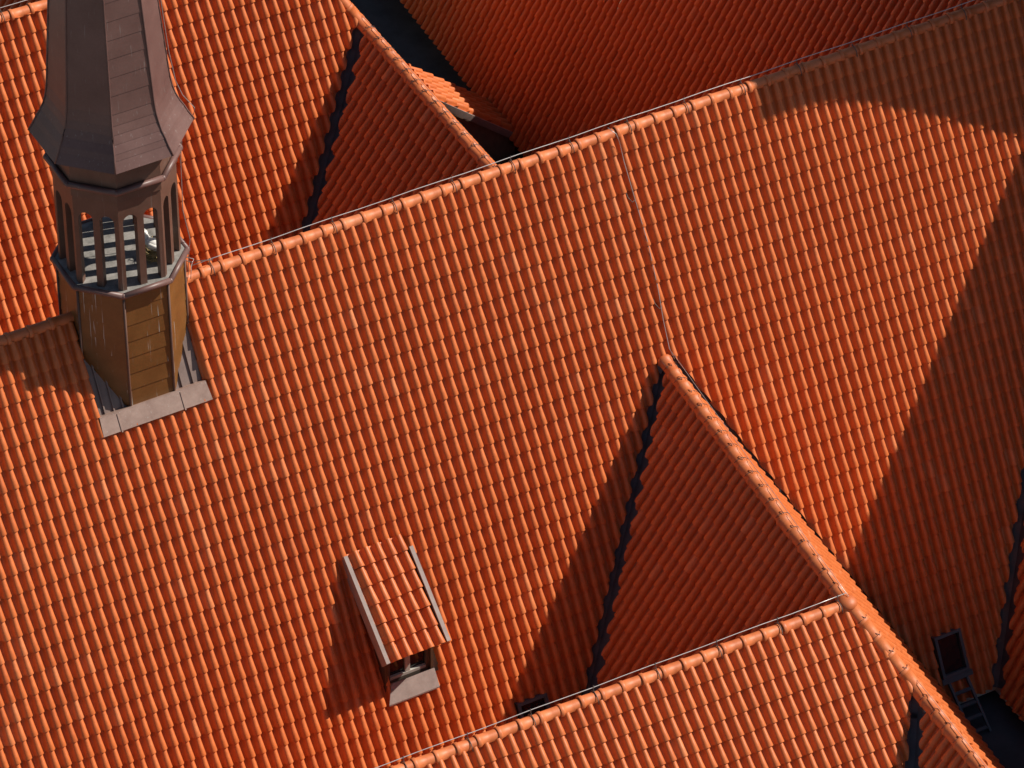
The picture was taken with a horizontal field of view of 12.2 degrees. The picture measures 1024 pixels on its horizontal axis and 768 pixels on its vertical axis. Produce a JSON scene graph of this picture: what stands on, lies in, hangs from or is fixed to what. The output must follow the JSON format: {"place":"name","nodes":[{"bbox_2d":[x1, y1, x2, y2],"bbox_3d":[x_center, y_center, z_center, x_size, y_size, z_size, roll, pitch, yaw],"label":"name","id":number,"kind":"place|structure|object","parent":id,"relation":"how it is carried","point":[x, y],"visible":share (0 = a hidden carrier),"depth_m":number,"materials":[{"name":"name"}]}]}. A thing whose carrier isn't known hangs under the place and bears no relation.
{"place":"outdoors","nodes":[
{"label":"outdoors","id":0,"kind":"place"},
{"bbox_2d":[0,0,40,12],"bbox_3d":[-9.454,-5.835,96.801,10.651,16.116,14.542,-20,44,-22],"label":"tiled wing","id":1,"kind":"structure","parent":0,"point":[9,2],"depth_m":90.75,"materials":[{"name":"orange tile"}]},
{"bbox_2d":[400,0,985,156],"bbox_3d":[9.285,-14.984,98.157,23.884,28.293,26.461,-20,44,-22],"label":"tiled house","id":2,"kind":"structure","parent":0,"point":[538,73],"depth_m":95.50,"materials":[{"name":"tile"}]},
{"bbox_2d":[350,0,530,159],"bbox_3d":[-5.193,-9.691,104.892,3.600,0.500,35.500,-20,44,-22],"label":"flat roof","id":3,"kind":"structure","parent":2,"relation":"attached to","point":[400,31],"depth_m":101.94,"materials":[{"name":"black"}]},
{"bbox_2d":[407,63,514,164],"bbox_3d":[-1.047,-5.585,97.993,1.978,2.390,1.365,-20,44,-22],"label":"lean to roof","id":4,"kind":"object","parent":3,"relation":"on","point":[486,125],"visible":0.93,"depth_m":97.79,"materials":[{"name":"tile"}]},
{"label":"ground","id":5,"kind":"structure","parent":0,"visible":0},
{"bbox_2d":[0,0,361,334],"bbox_3d":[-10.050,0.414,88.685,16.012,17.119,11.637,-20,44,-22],"label":"tiled house","id":6,"kind":"structure","parent":5,"relation":"on","point":[259,82],"depth_m":85.56,"materials":[{"name":"tile"}]},
{"bbox_2d":[0,0,26,22],"bbox_3d":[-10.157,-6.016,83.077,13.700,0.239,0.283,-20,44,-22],"label":"lightning wire","id":7,"kind":"object","parent":6,"relation":"attached to","point":[9,5],"visible":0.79,"depth_m":83.61,"materials":[{"name":"grey metal"}]},
{"bbox_2d":[302,0,496,231],"bbox_3d":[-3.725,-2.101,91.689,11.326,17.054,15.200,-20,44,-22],"label":"tiled wing","id":8,"kind":"structure","parent":5,"relation":"on","point":[396,128],"depth_m":85.47,"materials":[{"name":"orange tile"}]},
{"bbox_2d":[363,17,495,165],"bbox_3d":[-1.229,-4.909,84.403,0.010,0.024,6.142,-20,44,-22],"label":"lightning wire","id":9,"kind":"object","parent":8,"relation":"on","point":[428,89],"visible":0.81,"depth_m":84.74,"materials":[{"name":"grey metal"}]},
{"bbox_2d":[0,0,1023,767],"bbox_3d":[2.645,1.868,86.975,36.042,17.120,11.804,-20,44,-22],"label":"tiled house","id":10,"kind":"structure","parent":5,"relation":"on","point":[364,506],"depth_m":80.96,"materials":[{"name":"tile"}]},
{"bbox_2d":[27,0,212,436],"bbox_3d":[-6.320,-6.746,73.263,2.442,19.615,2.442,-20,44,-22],"label":"ridge turret","id":11,"kind":"object","parent":10,"relation":"on","point":[114,117],"visible":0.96,"depth_m":75.59,"materials":[{"name":"wood"}]},
{"bbox_2d":[145,236,156,263],"bbox_3d":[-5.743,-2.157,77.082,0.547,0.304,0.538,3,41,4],"label":"bird nest","id":12,"kind":"object","parent":11,"relation":"on","point":[151,256],"visible":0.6,"depth_m":76.98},
{"bbox_2d":[144,229,156,251],"bbox_3d":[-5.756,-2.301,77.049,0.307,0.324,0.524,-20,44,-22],"label":"bird","id":13,"kind":"object","parent":12,"relation":"on","point":[150,242],"visible":0.66,"depth_m":76.98},
{"bbox_2d":[161,2,194,272],"bbox_3d":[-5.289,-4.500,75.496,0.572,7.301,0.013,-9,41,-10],"label":"lightning wire","id":14,"kind":"object","parent":11,"relation":"attached to","point":[181,141],"visible":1,"depth_m":76.14,"materials":[{"name":"grey metal"}]},
{"bbox_2d":[186,257,212,278],"bbox_3d":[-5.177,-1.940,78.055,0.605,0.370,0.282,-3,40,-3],"label":"lightning wire","id":15,"kind":"object","parent":11,"relation":"attached to","point":[196,260],"visible":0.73,"depth_m":78.07,"materials":[{"name":"grey metal"}]},
{"bbox_2d":[192,0,1020,275],"bbox_3d":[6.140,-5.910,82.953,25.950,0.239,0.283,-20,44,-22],"label":"lightning wire","id":16,"kind":"object","parent":10,"relation":"attached to","point":[740,79],"visible":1,"depth_m":80.85,"materials":[{"name":"grey metal"}]},
{"bbox_2d":[608,128,674,358],"bbox_3d":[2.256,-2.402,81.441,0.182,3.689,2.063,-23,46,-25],"label":"lightning wire","id":17,"kind":"object","parent":10,"relation":"attached to","point":[646,239],"visible":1,"depth_m":81.49,"materials":[{"name":"grey metal"}]},
{"bbox_2d":[960,690,1023,767],"bbox_3d":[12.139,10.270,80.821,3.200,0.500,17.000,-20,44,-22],"label":"flat roof","id":18,"kind":"structure","parent":10,"relation":"attached to","point":[1003,739],"depth_m":85.29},
{"bbox_2d":[947,676,991,732],"bbox_3d":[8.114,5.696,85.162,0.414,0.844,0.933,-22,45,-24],"label":"roof ladder","id":19,"kind":"object","parent":18,"relation":"on","point":[970,703],"visible":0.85,"depth_m":85.17,"materials":[{"name":"grey metal"}]},
{"bbox_2d":[388,602,912,767],"bbox_3d":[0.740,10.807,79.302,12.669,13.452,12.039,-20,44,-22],"label":"tiled wing","id":20,"kind":"structure","parent":5,"relation":"on","point":[823,687],"depth_m":76.71,"materials":[{"name":"orange tile"}]},
{"bbox_2d":[376,593,845,767],"bbox_3d":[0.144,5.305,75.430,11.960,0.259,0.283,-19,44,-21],"label":"lightning wire","id":21,"kind":"object","parent":20,"relation":"on","point":[837,600],"visible":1,"depth_m":75.99,"materials":[{"name":"grey metal"}]},
{"bbox_2d":[581,354,1004,767],"bbox_3d":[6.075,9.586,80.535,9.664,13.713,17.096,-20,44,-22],"label":"tiled wing","id":22,"kind":"structure","parent":5,"relation":"on","point":[714,545],"depth_m":80.50,"materials":[{"name":"orange tile"}]},
{"bbox_2d":[669,349,848,596],"bbox_3d":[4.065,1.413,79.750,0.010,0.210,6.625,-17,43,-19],"label":"lightning wire","id":23,"kind":"object","parent":22,"relation":"attached to","point":[760,475],"visible":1,"depth_m":79.64,"materials":[{"name":"grey metal"}]},
{"bbox_2d":[917,680,986,766],"bbox_3d":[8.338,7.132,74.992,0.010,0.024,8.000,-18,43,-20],"label":"lightning wire","id":24,"kind":"object","parent":22,"relation":"on","point":[952,724],"visible":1,"depth_m":76.94,"materials":[{"name":"grey metal"}]},
{"bbox_2d":[992,468,1023,721],"bbox_3d":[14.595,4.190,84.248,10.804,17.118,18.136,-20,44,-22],"label":"tiled wing","id":25,"kind":"structure","parent":5,"relation":"on","point":[1008,672],"depth_m":85.37,"materials":[{"name":"orange tile"}]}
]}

